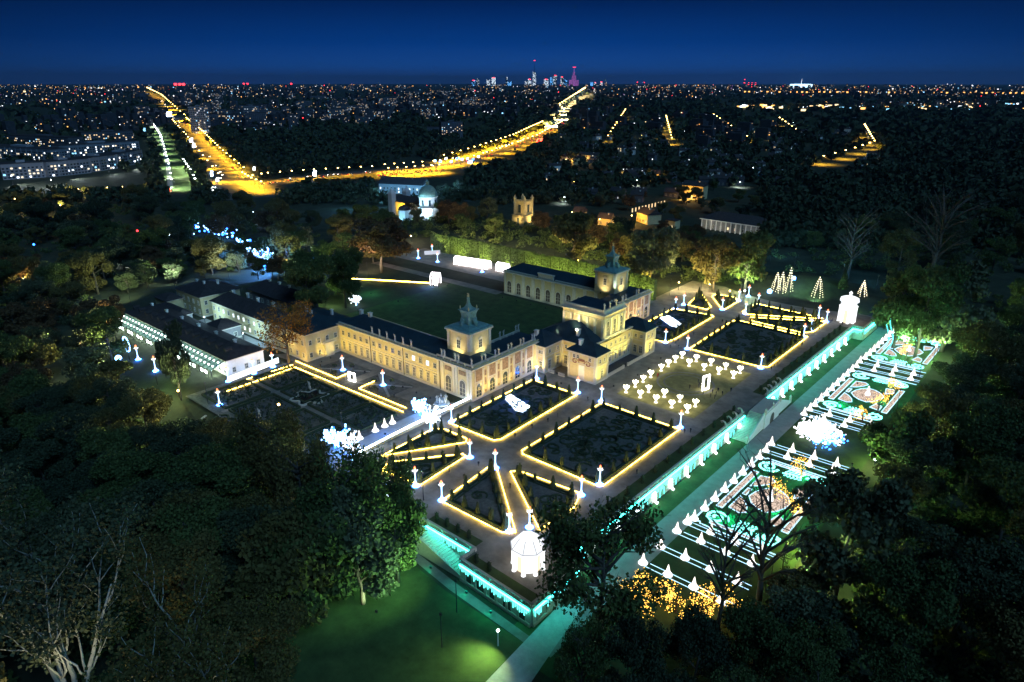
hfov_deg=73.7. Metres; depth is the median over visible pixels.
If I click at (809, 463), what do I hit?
light cone
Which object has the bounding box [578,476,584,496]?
light pillar
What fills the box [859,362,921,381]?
light rows
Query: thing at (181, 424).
broadleaf tree
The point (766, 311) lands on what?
parterre
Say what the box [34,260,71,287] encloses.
broadleaf tree
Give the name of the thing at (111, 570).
broadleaf tree
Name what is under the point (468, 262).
light tunnel
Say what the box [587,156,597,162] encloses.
house
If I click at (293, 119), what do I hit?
apartment block
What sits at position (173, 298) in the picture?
garden lodge
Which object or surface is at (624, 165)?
house
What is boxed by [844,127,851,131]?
house
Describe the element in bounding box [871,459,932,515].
broadleaf tree
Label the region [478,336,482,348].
window
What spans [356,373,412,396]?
star bed
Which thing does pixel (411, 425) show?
rope light
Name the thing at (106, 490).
broadleaf tree
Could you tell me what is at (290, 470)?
broadleaf tree
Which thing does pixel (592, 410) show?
topiary cone
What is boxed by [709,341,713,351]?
topiary cone
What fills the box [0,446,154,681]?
forked tree
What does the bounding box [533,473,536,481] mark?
topiary cone
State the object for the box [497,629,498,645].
lawn lamp
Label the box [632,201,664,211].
lit fence
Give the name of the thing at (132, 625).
broadleaf tree
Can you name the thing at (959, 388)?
broadleaf tree
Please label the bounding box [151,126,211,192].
green strip
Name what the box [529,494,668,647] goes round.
broadleaf tree
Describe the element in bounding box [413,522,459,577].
garden steps
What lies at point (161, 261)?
broadleaf tree
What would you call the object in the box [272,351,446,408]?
terrace yard
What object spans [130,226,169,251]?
broadleaf tree
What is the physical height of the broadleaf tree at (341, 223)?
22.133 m
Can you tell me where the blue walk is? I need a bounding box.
[329,409,431,459]
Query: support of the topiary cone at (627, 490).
on the border lawn at (650, 476)
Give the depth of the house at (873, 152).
977.59 m
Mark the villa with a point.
(735, 223)
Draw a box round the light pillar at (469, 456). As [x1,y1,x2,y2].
[467,439,472,458]
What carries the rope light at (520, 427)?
attached to the parterre at (500, 412)
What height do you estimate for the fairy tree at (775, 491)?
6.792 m
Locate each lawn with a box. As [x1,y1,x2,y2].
[93,554,522,681]
[346,283,562,339]
[429,516,482,546]
[467,555,536,601]
[515,327,877,635]
[539,330,947,681]
[558,410,739,552]
[617,355,750,417]
[753,326,847,394]
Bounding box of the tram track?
[157,127,172,188]
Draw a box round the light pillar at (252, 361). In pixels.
[250,358,255,373]
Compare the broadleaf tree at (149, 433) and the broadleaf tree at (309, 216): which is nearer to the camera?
the broadleaf tree at (149, 433)
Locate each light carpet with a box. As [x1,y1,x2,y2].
[696,457,825,554]
[817,370,916,421]
[867,333,939,372]
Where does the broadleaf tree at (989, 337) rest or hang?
on the ground at (376, 290)
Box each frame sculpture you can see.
[348,372,355,381]
[701,374,710,390]
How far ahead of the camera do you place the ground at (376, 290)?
406.43 m
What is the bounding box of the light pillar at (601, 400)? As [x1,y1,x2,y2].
[598,386,603,401]
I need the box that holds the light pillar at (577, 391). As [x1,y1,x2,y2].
[575,377,579,393]
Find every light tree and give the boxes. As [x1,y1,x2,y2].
[252,247,273,266]
[321,424,349,447]
[340,430,360,450]
[348,295,360,304]
[411,398,427,415]
[418,404,440,430]
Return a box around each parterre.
[385,431,464,455]
[388,456,462,484]
[444,470,511,531]
[452,382,574,439]
[513,473,577,525]
[524,405,676,484]
[653,309,711,341]
[690,299,708,308]
[691,321,805,366]
[713,295,736,308]
[746,305,815,318]
[752,318,824,332]
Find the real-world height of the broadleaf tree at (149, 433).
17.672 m
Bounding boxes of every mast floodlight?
[421,471,423,499]
[439,612,442,647]
[454,579,456,612]
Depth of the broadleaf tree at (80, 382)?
218.43 m
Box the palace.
[336,243,657,401]
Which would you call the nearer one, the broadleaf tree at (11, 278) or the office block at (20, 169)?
the broadleaf tree at (11, 278)
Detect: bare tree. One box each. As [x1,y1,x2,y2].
[689,471,771,632]
[724,438,830,604]
[830,205,880,278]
[902,184,988,269]
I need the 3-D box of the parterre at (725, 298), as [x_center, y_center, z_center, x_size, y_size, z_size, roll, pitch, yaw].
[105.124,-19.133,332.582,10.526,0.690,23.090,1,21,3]
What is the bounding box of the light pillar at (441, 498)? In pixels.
[438,480,445,501]
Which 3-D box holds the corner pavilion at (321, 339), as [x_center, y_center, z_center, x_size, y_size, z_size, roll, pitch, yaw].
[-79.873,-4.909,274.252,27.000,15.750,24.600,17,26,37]
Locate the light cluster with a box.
[793,414,847,449]
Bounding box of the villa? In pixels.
[700,211,776,235]
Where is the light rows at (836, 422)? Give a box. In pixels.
[807,410,862,430]
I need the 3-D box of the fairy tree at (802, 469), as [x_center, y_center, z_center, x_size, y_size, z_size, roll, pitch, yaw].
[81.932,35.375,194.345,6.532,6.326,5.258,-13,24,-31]
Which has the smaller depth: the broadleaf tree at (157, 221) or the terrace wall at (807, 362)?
the terrace wall at (807, 362)
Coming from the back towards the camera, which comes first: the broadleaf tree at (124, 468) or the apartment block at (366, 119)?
the apartment block at (366, 119)
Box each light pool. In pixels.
[505,394,529,413]
[660,316,680,327]
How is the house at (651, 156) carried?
on the ground at (376, 290)
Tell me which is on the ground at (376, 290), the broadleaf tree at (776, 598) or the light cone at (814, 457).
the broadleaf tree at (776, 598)
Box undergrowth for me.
[0,202,1023,681]
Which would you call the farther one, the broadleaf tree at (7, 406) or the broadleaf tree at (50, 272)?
the broadleaf tree at (50, 272)
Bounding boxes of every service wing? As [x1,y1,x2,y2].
[209,290,286,342]
[246,279,317,311]
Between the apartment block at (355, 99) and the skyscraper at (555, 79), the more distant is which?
the skyscraper at (555, 79)
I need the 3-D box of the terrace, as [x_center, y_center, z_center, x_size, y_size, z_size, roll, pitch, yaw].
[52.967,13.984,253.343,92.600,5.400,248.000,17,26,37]
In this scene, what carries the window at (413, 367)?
in the palace
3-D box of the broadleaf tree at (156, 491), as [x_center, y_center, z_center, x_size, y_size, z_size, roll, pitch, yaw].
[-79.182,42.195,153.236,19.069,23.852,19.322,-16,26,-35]
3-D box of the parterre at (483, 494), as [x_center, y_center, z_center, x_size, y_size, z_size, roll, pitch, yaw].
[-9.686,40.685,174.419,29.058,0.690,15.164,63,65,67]
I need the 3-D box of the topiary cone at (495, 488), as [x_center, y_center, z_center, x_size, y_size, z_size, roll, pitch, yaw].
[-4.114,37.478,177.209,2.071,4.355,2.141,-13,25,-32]
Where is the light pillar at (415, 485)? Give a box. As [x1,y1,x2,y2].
[412,466,418,487]
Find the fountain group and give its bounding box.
[434,393,449,406]
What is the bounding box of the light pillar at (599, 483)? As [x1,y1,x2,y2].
[596,465,602,485]
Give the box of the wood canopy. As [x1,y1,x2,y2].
[0,88,1023,247]
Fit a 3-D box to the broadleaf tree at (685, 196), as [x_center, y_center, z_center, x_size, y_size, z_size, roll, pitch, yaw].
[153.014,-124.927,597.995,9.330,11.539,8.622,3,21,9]
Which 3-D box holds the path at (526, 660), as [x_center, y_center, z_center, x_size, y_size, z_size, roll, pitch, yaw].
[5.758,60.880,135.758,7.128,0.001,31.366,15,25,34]
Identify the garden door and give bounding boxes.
[445,374,451,393]
[459,379,466,398]
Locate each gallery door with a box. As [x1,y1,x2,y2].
[476,382,482,397]
[489,376,495,390]
[502,370,507,384]
[515,365,520,378]
[527,359,531,372]
[643,305,647,317]
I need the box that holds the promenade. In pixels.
[549,327,890,656]
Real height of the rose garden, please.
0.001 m
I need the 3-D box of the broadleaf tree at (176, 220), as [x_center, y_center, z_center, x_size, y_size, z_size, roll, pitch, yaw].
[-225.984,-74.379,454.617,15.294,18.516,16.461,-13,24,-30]
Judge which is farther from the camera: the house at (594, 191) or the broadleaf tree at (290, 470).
the house at (594, 191)
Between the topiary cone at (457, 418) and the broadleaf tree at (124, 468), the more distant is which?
the topiary cone at (457, 418)
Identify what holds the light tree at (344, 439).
on the terrace
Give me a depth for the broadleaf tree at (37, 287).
313.99 m
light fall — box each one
[653,492,657,503]
[669,479,674,490]
[685,466,689,477]
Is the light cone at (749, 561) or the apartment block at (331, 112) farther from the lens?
the apartment block at (331, 112)
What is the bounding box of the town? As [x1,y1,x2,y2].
[0,83,1023,161]
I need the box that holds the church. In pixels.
[387,180,438,220]
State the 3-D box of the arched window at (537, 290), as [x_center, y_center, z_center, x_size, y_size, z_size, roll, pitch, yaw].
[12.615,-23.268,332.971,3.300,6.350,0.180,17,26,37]
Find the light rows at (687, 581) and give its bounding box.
[645,546,751,605]
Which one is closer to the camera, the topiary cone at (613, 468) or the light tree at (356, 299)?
the topiary cone at (613, 468)
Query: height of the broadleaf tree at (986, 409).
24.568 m
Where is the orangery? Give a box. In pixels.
[118,303,264,379]
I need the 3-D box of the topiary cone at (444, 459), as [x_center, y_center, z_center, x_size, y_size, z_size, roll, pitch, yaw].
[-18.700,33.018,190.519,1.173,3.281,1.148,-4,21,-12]
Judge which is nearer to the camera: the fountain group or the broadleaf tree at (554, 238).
the fountain group
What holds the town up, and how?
on the ground at (376, 290)
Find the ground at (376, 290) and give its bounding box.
[0,84,1023,681]
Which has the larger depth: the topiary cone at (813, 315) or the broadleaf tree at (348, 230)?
the broadleaf tree at (348, 230)
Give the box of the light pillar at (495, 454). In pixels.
[492,449,498,469]
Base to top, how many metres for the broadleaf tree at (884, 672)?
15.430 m
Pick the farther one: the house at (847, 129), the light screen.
the house at (847, 129)
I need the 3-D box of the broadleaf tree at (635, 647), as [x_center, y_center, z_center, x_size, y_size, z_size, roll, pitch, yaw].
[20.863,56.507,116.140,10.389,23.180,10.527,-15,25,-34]
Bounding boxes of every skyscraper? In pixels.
[491,77,495,85]
[533,60,535,85]
[544,79,548,85]
[553,75,556,84]
[569,73,578,85]
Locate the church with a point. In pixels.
(426, 199)
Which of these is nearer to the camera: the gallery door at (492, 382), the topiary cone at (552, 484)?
the topiary cone at (552, 484)
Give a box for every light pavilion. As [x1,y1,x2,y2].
[510,530,544,576]
[836,291,859,323]
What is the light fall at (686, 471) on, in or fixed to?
attached to the terrace wall at (674, 468)
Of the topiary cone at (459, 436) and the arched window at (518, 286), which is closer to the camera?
the topiary cone at (459, 436)
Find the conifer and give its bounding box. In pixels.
[837,268,848,290]
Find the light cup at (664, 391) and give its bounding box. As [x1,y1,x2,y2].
[661,389,667,397]
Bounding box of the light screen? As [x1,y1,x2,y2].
[424,250,439,254]
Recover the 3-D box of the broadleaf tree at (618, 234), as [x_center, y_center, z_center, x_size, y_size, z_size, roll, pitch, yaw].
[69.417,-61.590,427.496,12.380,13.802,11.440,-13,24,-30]
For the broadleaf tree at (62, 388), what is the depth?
217.11 m
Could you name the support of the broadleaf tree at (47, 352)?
on the ground at (376, 290)
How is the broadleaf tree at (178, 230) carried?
on the ground at (376, 290)
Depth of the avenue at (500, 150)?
990.14 m
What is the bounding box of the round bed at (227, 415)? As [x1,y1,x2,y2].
[201,414,269,442]
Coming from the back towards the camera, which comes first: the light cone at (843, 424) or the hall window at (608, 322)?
the hall window at (608, 322)
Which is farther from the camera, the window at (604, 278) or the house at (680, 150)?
the house at (680, 150)
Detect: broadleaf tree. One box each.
[0,211,26,234]
[0,259,19,297]
[0,268,17,285]
[0,301,39,334]
[0,317,4,333]
[0,331,34,383]
[0,358,51,386]
[0,384,24,428]
[0,545,101,668]
[0,566,22,648]
[0,623,7,651]
[0,661,7,681]
[1,202,28,222]
[2,368,51,416]
[7,255,39,283]
[16,252,40,282]
[17,342,61,379]
[19,195,41,214]
[19,279,55,302]
[19,325,62,346]
[21,201,56,240]
[23,226,46,244]
[24,498,107,569]
[26,296,62,322]
[26,318,60,338]
[33,262,71,290]
[33,410,95,470]
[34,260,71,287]
[38,378,77,410]
[40,198,56,212]
[42,471,96,531]
[49,280,84,316]
[51,190,73,208]
[52,206,78,222]
[52,225,89,251]
[54,250,79,279]
[55,219,72,229]
[55,402,106,441]
[57,253,90,280]
[57,306,100,338]
[60,323,92,355]
[60,342,111,380]
[64,250,113,293]
[66,374,116,404]
[68,300,93,317]
[69,570,145,658]
[70,219,98,248]
[71,305,129,360]
[72,377,136,429]
[74,449,127,495]
[75,425,136,481]
[76,520,255,681]
[77,479,160,545]
[80,246,117,279]
[85,294,125,333]
[87,406,131,433]
[88,358,133,402]
[88,446,175,493]
[89,542,143,592]
[94,232,122,248]
[102,473,195,563]
[106,236,137,271]
[113,272,139,291]
[115,223,138,241]
[116,387,173,445]
[120,183,147,211]
[122,258,139,273]
[127,526,228,640]
[128,422,175,469]
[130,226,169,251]
[130,259,151,276]
[130,263,157,287]
[134,245,143,258]
[134,488,225,582]
[139,245,161,261]
[140,215,154,230]
[144,428,211,470]
[145,256,163,268]
[148,213,172,241]
[151,450,214,491]
[152,495,255,610]
[154,318,191,399]
[155,257,174,274]
[161,262,184,283]
[163,238,171,249]
[165,247,186,262]
[166,225,191,247]
[168,215,182,240]
[169,259,187,275]
[171,417,208,452]
[177,210,199,237]
[180,198,205,231]
[180,239,196,258]
[183,435,248,492]
[186,252,201,263]
[186,440,272,507]
[190,237,227,273]
[192,258,213,277]
[193,235,219,257]
[193,416,237,446]
[204,214,233,240]
[205,581,307,681]
[208,490,274,550]
[214,502,297,608]
[221,420,274,443]
[223,211,246,236]
[224,242,237,250]
[225,249,247,271]
[225,506,345,632]
[229,406,308,508]
[232,189,255,215]
[234,241,250,255]
[236,204,255,221]
[243,248,264,258]
[245,256,266,279]
[250,239,269,253]
[252,210,275,231]
[252,244,264,252]
[254,298,313,363]
[258,428,334,511]
[263,197,289,224]
[264,252,276,258]
[264,258,273,275]
[264,508,360,618]
[266,223,294,250]
[266,244,288,252]
[266,255,286,279]
[267,231,301,260]
[268,221,290,235]
[281,247,335,312]
[284,209,301,230]
[284,439,397,602]
[286,229,307,255]
[295,226,313,248]
[295,251,326,285]
[300,177,311,185]
[300,210,322,232]
[310,240,336,257]
[313,485,402,604]
[314,178,328,186]
[323,244,362,307]
[325,213,351,242]
[330,231,352,252]
[336,208,351,216]
[337,216,352,233]
[346,216,413,272]
[350,446,415,538]
[351,203,378,226]
[362,250,385,262]
[372,208,396,225]
[376,495,427,582]
[404,201,419,209]
[409,208,424,222]
[433,202,447,217]
[436,183,446,192]
[437,199,458,223]
[448,202,468,219]
[453,179,463,190]
[454,213,471,229]
[465,205,478,221]
[477,197,498,217]
[484,216,503,236]
[486,213,502,229]
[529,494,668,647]
[531,210,551,230]
[548,234,570,246]
[551,210,598,260]
[552,615,611,681]
[563,189,572,200]
[585,223,606,242]
[586,213,598,223]
[601,612,671,681]
[606,222,628,242]
[609,237,625,254]
[612,216,635,233]
[613,232,630,246]
[617,189,627,204]
[619,233,635,260]
[622,195,636,209]
[624,226,680,276]
[631,245,661,265]
[638,180,648,186]
[657,201,667,212]
[657,220,669,227]
[662,604,736,681]
[668,206,685,221]
[675,185,689,201]
[676,238,695,261]
[677,225,688,232]
[678,231,698,254]
[682,192,691,204]
[683,230,701,246]
[688,224,706,237]
[690,234,741,290]
[691,186,703,201]
[697,197,706,208]
[705,663,767,681]
[708,197,725,211]
[710,254,724,272]
[720,229,775,293]
[720,595,803,681]
[726,601,799,665]
[732,188,746,202]
[735,205,753,214]
[756,584,821,627]
[767,566,820,597]
[769,616,851,681]
[787,658,850,681]
[789,590,860,671]
[792,465,913,598]
[805,230,824,247]
[846,644,950,681]
[852,215,875,232]
[853,553,960,650]
[857,407,939,469]
[862,497,930,563]
[869,268,932,348]
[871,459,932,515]
[878,227,923,270]
[884,436,955,503]
[888,260,973,356]
[898,241,924,254]
[901,382,981,448]
[911,522,1023,643]
[913,196,945,219]
[915,259,996,351]
[926,360,988,393]
[927,194,950,211]
[928,236,951,261]
[931,410,1023,485]
[934,224,976,267]
[935,382,978,417]
[948,394,1008,453]
[949,225,971,252]
[951,200,971,214]
[951,219,974,237]
[951,319,1010,378]
[954,352,1000,393]
[956,454,1023,544]
[964,397,1023,463]
[976,592,1023,681]
[981,235,1017,270]
[988,333,1023,386]
[997,633,1023,681]
[998,302,1023,333]
[1007,281,1023,307]
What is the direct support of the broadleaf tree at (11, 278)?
on the ground at (376, 290)
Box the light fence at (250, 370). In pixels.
[228,358,278,381]
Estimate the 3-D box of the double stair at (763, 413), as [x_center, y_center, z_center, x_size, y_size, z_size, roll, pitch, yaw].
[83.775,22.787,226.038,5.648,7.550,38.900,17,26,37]
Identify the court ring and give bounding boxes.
[656,372,714,394]
[663,374,707,391]
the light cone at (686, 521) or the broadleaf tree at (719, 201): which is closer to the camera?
the light cone at (686, 521)
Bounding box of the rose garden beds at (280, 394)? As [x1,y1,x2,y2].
[201,365,396,447]
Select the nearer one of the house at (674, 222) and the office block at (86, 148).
the house at (674, 222)
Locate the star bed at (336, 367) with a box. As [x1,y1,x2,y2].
[318,359,371,380]
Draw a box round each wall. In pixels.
[357,399,469,454]
[421,517,476,558]
[459,558,576,627]
[580,411,744,556]
[765,325,852,398]
[851,320,876,339]
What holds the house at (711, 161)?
on the ground at (376, 290)
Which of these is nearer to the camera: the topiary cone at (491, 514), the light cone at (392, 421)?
the topiary cone at (491, 514)
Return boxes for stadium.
[790,81,812,86]
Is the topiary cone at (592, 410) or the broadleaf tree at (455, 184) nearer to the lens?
the topiary cone at (592, 410)
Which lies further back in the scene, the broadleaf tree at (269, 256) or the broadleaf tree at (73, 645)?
the broadleaf tree at (269, 256)
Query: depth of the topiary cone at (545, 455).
192.37 m
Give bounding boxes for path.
[372,261,501,293]
[395,248,508,281]
[413,552,528,641]
[486,604,581,681]
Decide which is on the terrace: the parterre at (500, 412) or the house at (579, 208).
the parterre at (500, 412)
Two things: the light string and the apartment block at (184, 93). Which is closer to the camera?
the light string
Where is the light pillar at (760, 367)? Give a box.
[758,353,764,368]
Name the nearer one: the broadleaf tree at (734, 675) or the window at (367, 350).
the broadleaf tree at (734, 675)
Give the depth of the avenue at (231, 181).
832.09 m
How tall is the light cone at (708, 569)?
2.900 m
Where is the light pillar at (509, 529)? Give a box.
[506,510,512,531]
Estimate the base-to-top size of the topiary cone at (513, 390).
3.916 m
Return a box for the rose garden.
[186,361,437,462]
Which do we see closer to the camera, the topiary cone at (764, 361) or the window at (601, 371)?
the window at (601, 371)
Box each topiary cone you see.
[386,454,393,468]
[406,451,412,463]
[409,438,413,449]
[416,468,421,479]
[424,451,428,462]
[425,432,430,446]
[430,461,434,471]
[433,422,437,432]
[434,511,438,521]
[438,419,443,432]
[442,433,445,442]
[443,454,446,463]
[445,518,449,526]
[449,488,453,500]
[454,443,458,456]
[455,522,459,532]
[456,413,459,422]
[456,425,462,441]
[456,448,461,458]
[461,494,467,507]
[462,475,469,491]
[466,529,470,538]
[467,405,472,416]
[474,553,478,563]
[475,501,480,513]
[477,471,480,480]
[480,400,483,410]
[480,421,484,431]
[487,459,491,471]
[487,560,491,571]
[488,507,493,520]
[490,469,494,482]
[491,395,494,404]
[492,478,499,493]
[495,424,499,436]
[496,491,501,504]
[500,504,504,515]
[501,388,505,399]
[501,512,508,528]
[512,383,515,393]
[515,465,518,475]
[517,462,521,474]
[521,472,527,486]
[527,406,532,417]
[527,441,531,452]
[528,486,533,497]
[531,374,535,383]
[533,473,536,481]
[534,497,539,508]
[537,400,542,411]
[541,432,544,443]
[542,375,547,387]
[543,446,547,458]
[548,396,551,405]
[550,475,556,489]
[553,422,559,436]
[555,382,558,390]
[560,456,564,466]
[566,384,571,395]
[567,417,570,428]
[568,481,574,496]
[577,462,581,473]
[589,400,595,413]
[595,470,598,480]
[611,460,615,471]
[623,450,628,462]
[626,485,629,494]
[633,405,638,418]
[636,443,640,453]
[640,475,644,483]
[647,435,651,445]
[650,412,655,424]
[654,464,657,472]
[657,426,662,437]
[668,418,673,430]
[675,324,679,334]
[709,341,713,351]
[725,345,729,356]
[762,353,766,364]
[773,347,777,356]
[779,341,783,352]
[794,330,798,340]
[811,308,815,317]
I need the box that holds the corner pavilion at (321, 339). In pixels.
[267,306,351,361]
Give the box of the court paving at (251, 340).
[199,318,269,347]
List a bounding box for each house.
[161,302,193,317]
[174,279,240,317]
[378,176,426,194]
[543,172,553,179]
[547,162,561,170]
[560,154,571,160]
[571,155,584,164]
[572,206,587,212]
[579,141,588,147]
[579,152,599,160]
[580,187,597,198]
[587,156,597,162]
[593,134,601,139]
[598,212,614,225]
[609,186,626,199]
[617,145,626,151]
[619,161,630,170]
[623,168,635,176]
[624,147,635,154]
[629,142,636,148]
[630,190,644,202]
[631,172,643,183]
[634,168,646,174]
[634,187,646,190]
[636,206,661,224]
[647,152,657,160]
[651,170,660,176]
[663,187,678,197]
[665,218,680,228]
[666,173,677,182]
[677,148,688,155]
[681,180,708,199]
[688,155,699,160]
[698,175,711,186]
[705,159,715,167]
[705,168,722,175]
[713,174,730,185]
[720,172,736,175]
[732,154,742,160]
[733,175,744,185]
[768,141,776,147]
[771,148,781,152]
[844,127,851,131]
[866,150,879,157]
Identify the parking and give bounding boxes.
[376,169,453,176]
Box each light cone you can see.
[356,431,363,439]
[372,423,378,432]
[381,418,387,427]
[389,416,395,424]
[638,553,647,565]
[656,539,664,549]
[663,564,672,577]
[672,522,680,533]
[680,549,689,560]
[683,513,691,524]
[688,577,698,590]
[690,510,697,520]
[696,532,704,543]
[700,500,708,510]
[705,561,714,572]
[706,523,714,534]
[710,491,718,501]
[720,481,728,492]
[730,473,737,483]
[738,465,746,474]
[747,554,756,566]
[756,449,762,459]
[762,444,768,452]
[768,436,774,445]
[783,449,790,459]
[789,443,795,452]
[801,407,806,415]
[805,457,812,466]
[810,450,817,459]
[826,408,832,416]
[832,457,839,466]
[840,418,847,426]
[846,413,852,421]
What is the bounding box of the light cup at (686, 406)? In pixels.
[684,404,690,412]
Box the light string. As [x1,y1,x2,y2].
[883,322,892,349]
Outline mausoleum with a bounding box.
[511,193,533,225]
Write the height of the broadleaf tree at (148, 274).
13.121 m
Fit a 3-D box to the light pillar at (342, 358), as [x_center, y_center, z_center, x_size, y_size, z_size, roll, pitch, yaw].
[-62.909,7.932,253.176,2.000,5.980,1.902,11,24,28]
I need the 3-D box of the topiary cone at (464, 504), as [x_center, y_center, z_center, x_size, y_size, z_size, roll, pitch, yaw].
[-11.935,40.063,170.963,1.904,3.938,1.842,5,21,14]
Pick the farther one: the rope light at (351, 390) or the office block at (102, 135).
the office block at (102, 135)
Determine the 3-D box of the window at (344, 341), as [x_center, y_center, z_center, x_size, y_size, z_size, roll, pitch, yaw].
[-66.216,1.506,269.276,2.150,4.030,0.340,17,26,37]
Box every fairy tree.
[628,569,651,596]
[631,581,654,615]
[648,577,677,606]
[659,587,685,615]
[689,584,714,616]
[694,583,729,607]
[768,472,785,498]
[778,493,802,516]
[792,454,814,475]
[853,406,870,421]
[866,392,890,410]
[888,378,903,395]
[900,343,911,358]
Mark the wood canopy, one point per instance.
(991, 135)
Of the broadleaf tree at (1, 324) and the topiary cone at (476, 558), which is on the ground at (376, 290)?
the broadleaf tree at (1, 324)
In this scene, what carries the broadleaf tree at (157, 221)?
on the ground at (376, 290)
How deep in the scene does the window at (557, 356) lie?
255.61 m
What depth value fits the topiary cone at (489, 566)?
148.80 m
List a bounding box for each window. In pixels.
[342,339,345,349]
[348,342,351,351]
[353,344,357,354]
[359,346,363,356]
[365,348,369,358]
[372,350,376,361]
[378,353,382,363]
[384,355,388,366]
[391,357,395,368]
[397,360,401,370]
[405,363,409,373]
[411,365,416,376]
[418,368,422,379]
[419,200,435,205]
[425,370,429,381]
[432,373,437,384]
[456,337,460,348]
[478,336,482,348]
[507,280,511,292]
[516,283,520,294]
[525,285,530,297]
[535,287,540,299]
[538,359,542,369]
[545,289,550,301]
[548,358,551,368]
[555,292,560,304]
[556,354,559,364]
[563,353,567,364]
[566,294,570,301]
[600,368,603,378]
[603,276,607,285]
[606,321,609,335]
[612,318,616,332]
[619,315,622,329]
[633,343,637,352]
[638,344,642,353]
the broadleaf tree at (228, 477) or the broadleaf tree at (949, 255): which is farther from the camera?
the broadleaf tree at (949, 255)
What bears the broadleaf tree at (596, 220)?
on the ground at (376, 290)
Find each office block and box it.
[0,144,70,159]
[0,159,45,179]
[6,134,83,146]
[34,157,91,176]
[50,140,139,156]
[75,153,117,171]
[78,129,135,140]
[97,149,142,164]
[188,105,210,133]
[219,113,240,124]
[243,105,258,114]
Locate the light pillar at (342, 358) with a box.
[340,355,345,370]
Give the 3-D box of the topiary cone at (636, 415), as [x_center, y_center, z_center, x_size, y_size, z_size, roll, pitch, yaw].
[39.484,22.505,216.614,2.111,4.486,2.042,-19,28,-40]
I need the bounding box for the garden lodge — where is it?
[153,292,183,307]
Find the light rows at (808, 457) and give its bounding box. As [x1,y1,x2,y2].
[771,445,848,471]
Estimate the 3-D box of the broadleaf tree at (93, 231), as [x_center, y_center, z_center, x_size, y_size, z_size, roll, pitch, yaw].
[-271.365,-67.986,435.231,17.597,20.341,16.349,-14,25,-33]
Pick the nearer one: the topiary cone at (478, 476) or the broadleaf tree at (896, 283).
the topiary cone at (478, 476)
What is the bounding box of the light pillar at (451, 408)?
[449,405,454,422]
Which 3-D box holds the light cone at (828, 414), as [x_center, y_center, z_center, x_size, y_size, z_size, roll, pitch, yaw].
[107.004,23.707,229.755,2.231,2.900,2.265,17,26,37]
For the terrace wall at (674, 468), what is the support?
attached to the terrace
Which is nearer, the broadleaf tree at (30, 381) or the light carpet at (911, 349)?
the broadleaf tree at (30, 381)
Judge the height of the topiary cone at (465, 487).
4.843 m
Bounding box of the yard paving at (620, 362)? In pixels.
[608,354,638,372]
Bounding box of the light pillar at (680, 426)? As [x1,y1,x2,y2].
[677,410,683,428]
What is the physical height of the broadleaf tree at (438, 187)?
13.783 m
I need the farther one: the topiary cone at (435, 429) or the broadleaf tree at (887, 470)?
the topiary cone at (435, 429)
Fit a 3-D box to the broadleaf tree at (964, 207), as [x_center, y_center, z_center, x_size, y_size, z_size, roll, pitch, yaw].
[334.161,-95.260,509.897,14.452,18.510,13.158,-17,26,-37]
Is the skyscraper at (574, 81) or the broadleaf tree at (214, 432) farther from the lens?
the skyscraper at (574, 81)
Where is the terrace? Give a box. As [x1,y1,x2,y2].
[329,281,873,622]
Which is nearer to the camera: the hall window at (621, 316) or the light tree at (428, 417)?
the light tree at (428, 417)
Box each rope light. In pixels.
[295,367,402,411]
[352,278,428,282]
[359,381,405,407]
[361,398,469,451]
[386,428,466,454]
[399,454,465,484]
[442,467,515,532]
[449,380,576,439]
[510,471,579,529]
[522,402,678,484]
[689,320,807,366]
[754,317,825,332]
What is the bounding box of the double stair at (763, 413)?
[732,395,791,443]
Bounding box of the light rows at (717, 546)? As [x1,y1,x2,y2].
[678,522,773,564]
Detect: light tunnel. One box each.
[430,272,440,285]
[454,256,490,269]
[496,262,509,271]
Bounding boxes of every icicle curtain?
[425,526,467,552]
[459,564,560,616]
[581,416,744,547]
[767,328,853,397]
[853,323,875,333]
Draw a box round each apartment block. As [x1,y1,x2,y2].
[133,105,149,112]
[135,109,148,114]
[139,92,146,99]
[171,98,184,105]
[178,91,189,96]
[182,97,191,105]
[190,92,202,101]
[200,102,211,112]
[209,113,218,119]
[211,93,222,98]
[211,98,221,112]
[217,109,231,113]
[229,100,237,108]
[236,109,243,114]
[236,122,251,127]
[244,125,266,129]
[245,111,266,120]
[249,120,281,126]
[259,109,270,115]
[269,98,278,107]
[281,106,290,113]
[286,93,295,98]
[288,113,298,129]
[295,109,311,118]
[296,100,311,108]
[302,107,314,112]
[310,95,326,98]
[312,112,327,119]
[324,100,334,107]
[326,107,343,119]
[332,97,347,99]
[332,115,350,122]
[334,100,347,107]
[339,104,354,113]
[352,98,365,101]
[355,105,363,111]
[355,115,373,123]
[358,101,370,108]
[362,108,374,115]
[366,92,376,98]
[374,109,384,119]
[375,108,390,119]
[377,97,396,109]
[382,105,393,113]
[400,94,411,103]
[407,100,420,104]
[420,106,435,118]
[427,100,443,106]
[427,126,438,130]
[439,120,462,137]
[441,90,448,95]
[443,95,452,99]
[460,98,473,103]
[466,100,485,108]
[479,97,492,104]
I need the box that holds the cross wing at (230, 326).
[206,318,241,337]
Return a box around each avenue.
[146,92,280,199]
[253,94,590,185]
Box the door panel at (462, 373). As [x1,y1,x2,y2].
[459,370,465,375]
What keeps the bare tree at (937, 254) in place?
on the ground at (376, 290)
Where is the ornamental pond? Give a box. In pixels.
[289,389,328,405]
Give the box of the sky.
[0,0,1023,83]
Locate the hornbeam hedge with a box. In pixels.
[429,233,657,300]
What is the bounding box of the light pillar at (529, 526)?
[525,506,533,529]

